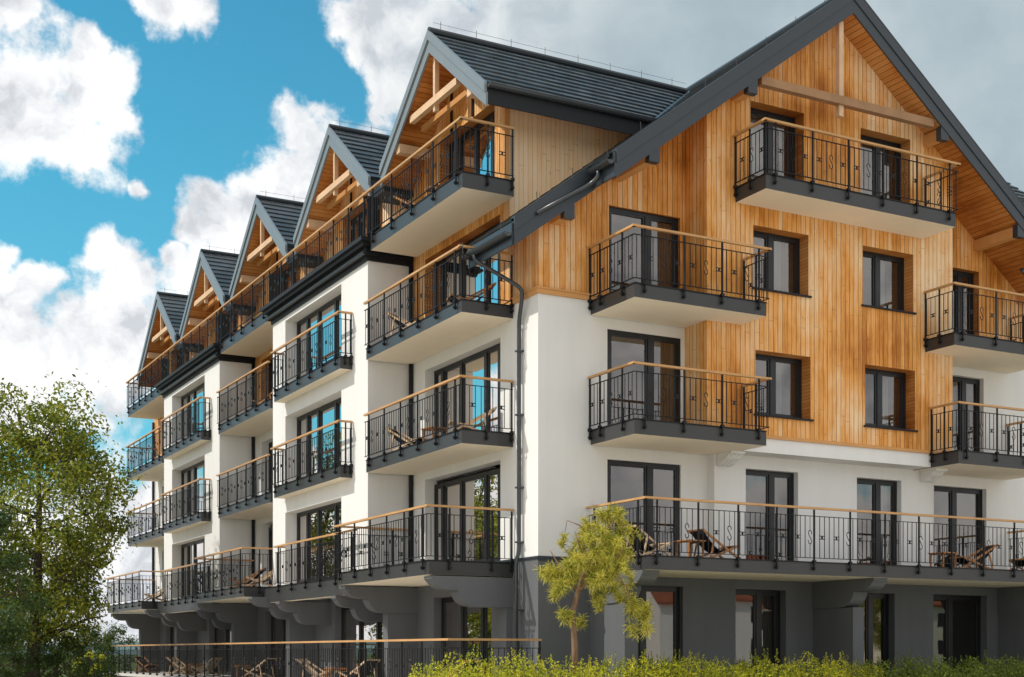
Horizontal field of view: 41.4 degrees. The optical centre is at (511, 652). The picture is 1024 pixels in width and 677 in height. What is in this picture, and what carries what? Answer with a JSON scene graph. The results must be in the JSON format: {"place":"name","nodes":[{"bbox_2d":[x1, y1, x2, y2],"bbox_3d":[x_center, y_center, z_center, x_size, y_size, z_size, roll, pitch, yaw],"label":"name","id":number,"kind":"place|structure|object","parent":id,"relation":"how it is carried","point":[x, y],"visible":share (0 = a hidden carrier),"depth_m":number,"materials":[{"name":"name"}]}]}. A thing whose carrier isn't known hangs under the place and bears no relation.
{"place":"outdoors","nodes":[
{"label":"outdoors","id":0,"kind":"place"},
{"bbox_2d":[0,641,138,653],"bbox_3d":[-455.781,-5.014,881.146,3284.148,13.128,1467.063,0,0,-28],"label":"hills","id":1,"kind":"structure","parent":0,"point":[127,648],"depth_m":933.57,"materials":[{"name":"green plant"}]},
{"bbox_2d":[1,654,138,676],"bbox_3d":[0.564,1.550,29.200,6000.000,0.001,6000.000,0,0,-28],"label":"ground","id":2,"kind":"structure","parent":0,"point":[106,659],"depth_m":169.27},
{"bbox_2d":[78,622,138,676],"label":"garden shrub","id":3,"kind":"object","parent":2,"relation":"on","point":[129,641],"visible":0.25,"depth_m":65.97,"materials":[{"name":"green plant"}]},
{"bbox_2d":[532,500,656,676],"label":"broadleaf tree","id":4,"kind":"object","parent":2,"relation":"on","point":[596,566],"visible":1,"depth_m":26.91,"materials":[{"name":"leaves"},{"name":"bark"}]},
{"bbox_2d":[408,644,886,676],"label":"hedge","id":5,"kind":"object","parent":2,"relation":"on","point":[718,671],"visible":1,"depth_m":26.80,"materials":[{"name":"green plant"}]},
{"bbox_2d":[855,649,1023,676],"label":"hedge","id":6,"kind":"object","parent":2,"relation":"on","point":[977,670],"visible":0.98,"depth_m":30.50,"materials":[{"name":"green plant"}]},
{"bbox_2d":[0,0,1023,644],"label":"sky","id":7,"kind":"structure","parent":0,"point":[138,137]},
{"bbox_2d":[105,0,1023,676],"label":"apartment building","id":8,"kind":"structure","parent":0,"point":[761,306],"depth_m":32.51,"materials":[{"name":"white paint"}]},
{"bbox_2d":[134,657,159,672],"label":"deck chair","id":9,"kind":"object","parent":8,"relation":"on","point":[139,662],"visible":0.41,"depth_m":55.31,"materials":[{"name":"brown wood"}]},
{"bbox_2d":[142,588,163,600],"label":"deck chair","id":10,"kind":"object","parent":8,"relation":"on","point":[158,594],"visible":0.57,"depth_m":54.09,"materials":[{"name":"brown wood"}]},
{"bbox_2d":[170,627,173,671],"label":"balcony door","id":11,"kind":"structure","parent":8,"relation":"in","point":[171,628],"depth_m":57.90,"materials":[{"name":"glass"}]},
{"bbox_2d":[177,351,181,368],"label":"balcony door","id":12,"kind":"structure","parent":8,"relation":"in","point":[179,363],"depth_m":57.03,"materials":[{"name":"glass"}]},
{"bbox_2d":[168,657,197,674],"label":"deck chair","id":13,"kind":"object","parent":8,"relation":"on","point":[175,665],"visible":0.34,"depth_m":50.37,"materials":[{"name":"brown wood"}]},
{"bbox_2d":[181,538,204,598],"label":"balcony door","id":14,"kind":"structure","parent":8,"relation":"in","point":[194,549],"depth_m":50.91,"materials":[{"name":"glass"}]},
{"bbox_2d":[181,460,204,517],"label":"balcony door","id":15,"kind":"structure","parent":8,"relation":"in","point":[196,471],"depth_m":50.35,"materials":[{"name":"glass"}]},
{"bbox_2d":[181,382,204,439],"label":"balcony door","id":16,"kind":"structure","parent":8,"relation":"in","point":[198,391],"depth_m":50.14,"materials":[{"name":"glass"}]},
{"bbox_2d":[190,657,221,675],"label":"deck chair","id":17,"kind":"object","parent":8,"relation":"on","point":[210,665],"visible":0.42,"depth_m":47.56,"materials":[{"name":"brown wood"}]},
{"bbox_2d":[215,627,230,674],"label":"balcony door","id":18,"kind":"structure","parent":8,"relation":"in","point":[221,635],"depth_m":51.14,"materials":[{"name":"glass"}]},
{"bbox_2d":[228,314,237,336],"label":"balcony door","id":19,"kind":"structure","parent":8,"relation":"in","point":[234,319],"depth_m":49.95,"materials":[{"name":"glass"}]},
{"bbox_2d":[229,569,264,587],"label":"deck chair","id":20,"kind":"object","parent":8,"relation":"on","point":[256,575],"visible":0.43,"depth_m":43.23,"materials":[{"name":"brown wood"}]},
{"bbox_2d":[242,658,276,676],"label":"deck chair","id":21,"kind":"object","parent":8,"relation":"on","point":[268,665],"visible":0.5,"depth_m":42.24,"materials":[{"name":"brown wood"}]},
{"bbox_2d":[246,570,272,586],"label":"deck chair","id":22,"kind":"object","parent":8,"relation":"on","point":[261,581],"visible":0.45,"depth_m":42.03,"materials":[{"name":"brown wood"}]},
{"bbox_2d":[253,391,272,404],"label":"deck chair","id":23,"kind":"object","parent":8,"relation":"on","point":[271,393],"visible":0.16,"depth_m":43.09,"materials":[{"name":"brown wood"}]},
{"bbox_2d":[269,526,272,586],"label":"balcony door","id":24,"kind":"structure","parent":8,"relation":"in","point":[270,528],"depth_m":46.23,"materials":[{"name":"glass"}]},
{"bbox_2d":[269,441,272,491],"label":"balcony door","id":25,"kind":"structure","parent":8,"relation":"in","point":[271,443],"depth_m":46.21,"materials":[{"name":"glass"}]},
{"bbox_2d":[269,359,272,398],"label":"balcony door","id":26,"kind":"structure","parent":8,"relation":"in","point":[271,361],"depth_m":46.22,"materials":[{"name":"glass"}]},
{"bbox_2d":[271,615,285,676],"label":"balcony door","id":27,"kind":"structure","parent":8,"relation":"in","point":[278,626],"depth_m":45.33,"materials":[{"name":"glass"}]},
{"bbox_2d":[279,266,299,294],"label":"balcony door","id":28,"kind":"structure","parent":8,"relation":"in","point":[285,275],"depth_m":44.66,"materials":[{"name":"glass"}]},
{"bbox_2d":[295,659,336,676],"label":"deck chair","id":29,"kind":"object","parent":8,"relation":"on","point":[308,670],"visible":0.36,"depth_m":37.29,"materials":[{"name":"brown wood"}]},
{"bbox_2d":[297,501,340,582],"bbox_3d":[-5.299,-3.070,38.397,0.100,2.140,4.610,0,0,-28],"label":"balcony door","id":30,"kind":"structure","parent":8,"relation":"in","point":[320,521],"depth_m":38.81,"materials":[{"name":"glass"}]},
{"bbox_2d":[297,397,340,477],"bbox_3d":[-5.299,-5.930,38.397,0.100,2.140,4.610,0,0,-28],"label":"balcony door","id":31,"kind":"structure","parent":8,"relation":"in","point":[330,412],"depth_m":38.73,"materials":[{"name":"glass"}]},
{"bbox_2d":[297,294,340,376],"bbox_3d":[-5.299,-8.770,38.397,0.100,2.140,4.610,0,0,-28],"label":"balcony door","id":32,"kind":"structure","parent":8,"relation":"in","point":[334,305],"depth_m":38.73,"materials":[{"name":"glass"}]},
{"bbox_2d":[324,668,346,676],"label":"table","id":33,"kind":"object","parent":8,"relation":"on","point":[334,669],"visible":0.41,"depth_m":36.26,"materials":[{"name":"brown wood"}]},
{"bbox_2d":[338,659,379,676],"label":"deck chair","id":34,"kind":"object","parent":8,"relation":"on","point":[357,674],"visible":0.57,"depth_m":34.74,"materials":[{"name":"brown wood"}]},
{"bbox_2d":[341,607,382,676],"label":"balcony door","id":35,"kind":"structure","parent":8,"relation":"in","point":[351,628],"depth_m":38.86,"materials":[{"name":"glass"}]},
{"bbox_2d":[351,202,381,242],"bbox_3d":[-3.981,-11.550,38.309,0.100,2.140,2.970,0,0,-28],"label":"balcony door","id":36,"kind":"structure","parent":8,"relation":"in","point":[355,233],"depth_m":39.02,"materials":[{"name":"glass"}]},
{"bbox_2d":[385,312,420,334],"bbox_3d":[-2.516,-8.060,33.320,1.130,0.667,0.582,0,0,32],"label":"deck chair","id":37,"kind":"object","parent":8,"relation":"on","point":[402,320],"visible":0.25,"depth_m":33.33,"materials":[{"name":"brown wood"}]},
{"bbox_2d":[393,196,413,215],"bbox_3d":[-2.317,-10.840,32.981,1.130,0.667,0.582,0,0,42],"label":"deck chair","id":38,"kind":"object","parent":8,"relation":"on","point":[401,200],"visible":0.18,"depth_m":33.02,"materials":[{"name":"brown wood"}]},
{"bbox_2d":[385,427,427,451],"bbox_3d":[-2.540,-5.220,33.364,1.130,0.667,0.582,0,0,32],"label":"deck chair","id":39,"kind":"object","parent":8,"relation":"on","point":[402,438],"visible":0.55,"depth_m":33.30,"materials":[{"name":"brown wood"}]},
{"bbox_2d":[424,184,440,195],"bbox_3d":[-1.724,-10.723,31.945,0.500,0.425,0.500,0,0,-36],"label":"table","id":40,"kind":"object","parent":8,"relation":"on","point":[435,187],"visible":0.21,"depth_m":31.82,"materials":[{"name":"brown wood"}]},
{"bbox_2d":[421,426,447,440],"bbox_3d":[-1.824,-5.103,32.175,0.500,0.425,0.500,0,0,-36],"label":"table","id":41,"kind":"object","parent":8,"relation":"on","point":[430,428],"visible":0.45,"depth_m":32.06,"materials":[{"name":"brown wood"}]},
{"bbox_2d":[431,660,478,676],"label":"deck chair","id":42,"kind":"object","parent":8,"relation":"on","point":[467,664],"visible":0.22,"depth_m":29.63,"materials":[{"name":"brown wood"}]},
{"bbox_2d":[441,597,490,676],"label":"balcony door","id":43,"kind":"structure","parent":8,"relation":"in","point":[457,621],"depth_m":32.89,"materials":[{"name":"glass"}]},
{"bbox_2d":[434,343,499,466],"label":"balcony door","id":44,"kind":"structure","parent":8,"relation":"in","point":[484,363],"depth_m":32.66,"materials":[{"name":"glass"}]},
{"bbox_2d":[434,222,499,309],"bbox_3d":[-0.975,-8.870,32.698,0.100,2.160,4.120,0,0,-28],"label":"balcony door","id":45,"kind":"structure","parent":8,"relation":"in","point":[495,262],"depth_m":32.97,"materials":[{"name":"glass"}]},
{"bbox_2d":[446,282,495,302],"bbox_3d":[-0.961,-8.060,30.850,1.130,0.667,0.582,0,0,-13],"label":"deck chair","id":46,"kind":"object","parent":8,"relation":"on","point":[477,292],"visible":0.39,"depth_m":30.70,"materials":[{"name":"brown wood"}]},
{"bbox_2d":[449,111,494,178],"bbox_3d":[-0.841,-11.550,32.447,0.100,2.140,2.970,0,0,-28],"label":"balcony door","id":47,"kind":"structure","parent":8,"relation":"in","point":[481,135],"depth_m":32.35,"materials":[{"name":"glass"}]},
{"bbox_2d":[448,407,496,432],"bbox_3d":[-0.935,-5.220,30.798,1.130,0.667,0.582,0,0,-8],"label":"deck chair","id":48,"kind":"object","parent":8,"relation":"on","point":[478,418],"visible":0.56,"depth_m":30.59,"materials":[{"name":"brown wood"}]},
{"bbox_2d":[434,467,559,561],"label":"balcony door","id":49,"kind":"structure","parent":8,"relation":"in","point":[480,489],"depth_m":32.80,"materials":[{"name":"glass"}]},
{"bbox_2d":[607,459,679,555],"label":"balcony door","id":50,"kind":"structure","parent":8,"relation":"in","point":[625,479],"depth_m":31.61,"materials":[{"name":"glass"}]},
{"bbox_2d":[607,329,679,424],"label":"balcony door","id":51,"kind":"structure","parent":8,"relation":"in","point":[623,347],"depth_m":31.12,"materials":[{"name":"glass"}]},
{"bbox_2d":[609,207,677,291],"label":"balcony door","id":52,"kind":"structure","parent":8,"relation":"in","point":[619,219],"depth_m":31.12,"materials":[{"name":"glass"}]},
{"bbox_2d":[619,525,670,555],"bbox_3d":[2.871,-2.330,28.881,1.130,0.667,0.582,0,0,-40],"label":"deck chair","id":53,"kind":"object","parent":8,"relation":"on","point":[651,546],"visible":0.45,"depth_m":28.72,"materials":[{"name":"brown wood"}]},
{"bbox_2d":[638,586,679,676],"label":"balcony door","id":54,"kind":"structure","parent":8,"relation":"in","point":[666,600],"depth_m":31.61,"materials":[{"name":"black glass"}]},
{"bbox_2d":[673,539,705,556],"bbox_3d":[3.863,-2.212,29.436,0.500,0.425,0.500,0,0,-33],"label":"table","id":55,"kind":"object","parent":8,"relation":"on","point":[689,541],"visible":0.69,"depth_m":29.36,"materials":[{"name":"brown wood"}]},
{"bbox_2d":[687,529,736,557],"bbox_3d":[4.447,-2.330,29.682,1.130,0.667,0.582,0,0,-33],"label":"deck chair","id":56,"kind":"object","parent":8,"relation":"on","point":[720,551],"visible":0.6,"depth_m":29.51,"materials":[{"name":"brown wood"}]},
{"bbox_2d":[736,589,779,676],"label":"balcony door","id":57,"kind":"structure","parent":8,"relation":"in","point":[757,611],"depth_m":32.68,"materials":[{"name":"grey glass"}]},
{"bbox_2d":[746,469,793,560],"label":"balcony door","id":58,"kind":"structure","parent":8,"relation":"in","point":[764,487],"depth_m":32.52,"materials":[{"name":"grey glass"}]},
{"bbox_2d":[750,107,794,178],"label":"balcony door","id":59,"kind":"structure","parent":8,"relation":"in","point":[756,115],"depth_m":31.66,"materials":[{"name":"glass"}]},
{"bbox_2d":[753,230,811,297],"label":"window","id":60,"kind":"structure","parent":8,"relation":"in","point":[784,260],"depth_m":31.90,"materials":[{"name":"glass"}]},
{"bbox_2d":[754,354,813,421],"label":"window","id":61,"kind":"structure","parent":8,"relation":"in","point":[785,389],"depth_m":31.92,"materials":[{"name":"glass"}]},
{"bbox_2d":[859,593,888,676],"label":"balcony door","id":62,"kind":"structure","parent":8,"relation":"in","point":[876,606],"depth_m":34.21,"materials":[{"name":"grey glass"}]},
{"bbox_2d":[857,478,896,564],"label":"balcony door","id":63,"kind":"structure","parent":8,"relation":"in","point":[872,495],"depth_m":33.92,"materials":[{"name":"glass"}]},
{"bbox_2d":[861,135,900,200],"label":"balcony door","id":64,"kind":"structure","parent":8,"relation":"in","point":[872,156],"depth_m":33.40,"materials":[{"name":"glass"}]},
{"bbox_2d":[861,251,916,314],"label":"window","id":65,"kind":"structure","parent":8,"relation":"in","point":[883,275],"depth_m":33.45,"materials":[{"name":"glass"}]},
{"bbox_2d":[863,368,917,431],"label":"window","id":66,"kind":"structure","parent":8,"relation":"in","point":[885,391],"depth_m":33.50,"materials":[{"name":"glass"}]},
{"bbox_2d":[928,552,957,566],"bbox_3d":[10.521,-2.212,33.059,0.500,0.425,0.500,0,0,-28],"label":"table","id":67,"kind":"object","parent":8,"relation":"on","point":[940,553],"visible":0.62,"depth_m":32.97,"materials":[{"name":"brown wood"}]},
{"bbox_2d":[933,595,980,675],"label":"balcony door","id":68,"kind":"structure","parent":8,"relation":"in","point":[956,618],"depth_m":36.24,"materials":[{"name":"black glass"}]},
{"bbox_2d":[934,486,981,567],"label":"balcony door","id":69,"kind":"structure","parent":8,"relation":"in","point":[948,501],"depth_m":36.19,"materials":[{"name":"grey glass"}]},
{"bbox_2d":[953,270,973,334],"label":"balcony door","id":70,"kind":"structure","parent":8,"relation":"in","point":[958,276],"depth_m":35.56,"materials":[{"name":"glass"}]},
{"bbox_2d":[953,376,979,451],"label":"balcony door","id":71,"kind":"structure","parent":8,"relation":"in","point":[964,389],"depth_m":35.60,"materials":[{"name":"glass"}]},
{"bbox_2d":[950,544,998,568],"bbox_3d":[11.409,-2.330,33.515,1.130,0.667,0.582,0,0,-18],"label":"deck chair","id":72,"kind":"object","parent":8,"relation":"on","point":[987,554],"visible":0.62,"depth_m":33.41,"materials":[{"name":"brown wood"}]},
{"bbox_2d":[1010,557,1023,569],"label":"deck chair","id":73,"kind":"object","parent":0,"point":[1021,562],"visible":0.54,"depth_m":34.22,"materials":[{"name":"brown wood"}]},
{"label":"pavement","id":74,"kind":"structure","parent":0,"visible":0},
{"bbox_2d":[0,505,59,669],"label":"broadleaf tree","id":75,"kind":"object","parent":74,"relation":"on","point":[12,627],"visible":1,"depth_m":36.52,"materials":[{"name":"green plant"}]},
{"bbox_2d":[0,634,64,676],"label":"garden shrub","id":76,"kind":"object","parent":74,"relation":"on","point":[8,673],"visible":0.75,"depth_m":43.99,"materials":[{"name":"green plant"}]},
{"bbox_2d":[0,626,72,676],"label":"garden shrub","id":77,"kind":"object","parent":74,"relation":"on","point":[5,668],"visible":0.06,"depth_m":57.59,"materials":[{"name":"green plant"}]},
{"bbox_2d":[11,630,120,676],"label":"garden shrub","id":78,"kind":"object","parent":74,"relation":"on","point":[54,672],"visible":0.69,"depth_m":45.55,"materials":[{"name":"green plant"}]},
{"bbox_2d":[0,368,149,676],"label":"broadleaf tree","id":79,"kind":"object","parent":74,"relation":"on","point":[70,469],"visible":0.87,"depth_m":43.72,"materials":[{"name":"green plant"}]},
{"bbox_2d":[50,624,121,676],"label":"garden shrub","id":80,"kind":"object","parent":74,"relation":"on","point":[106,640],"visible":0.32,"depth_m":55.89,"materials":[{"name":"green plant"}]},
{"bbox_2d":[71,650,110,676],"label":"garden shrub","id":81,"kind":"object","parent":74,"relation":"on","point":[101,656],"visible":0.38,"depth_m":49.31,"materials":[{"name":"green plant"}]}
]}

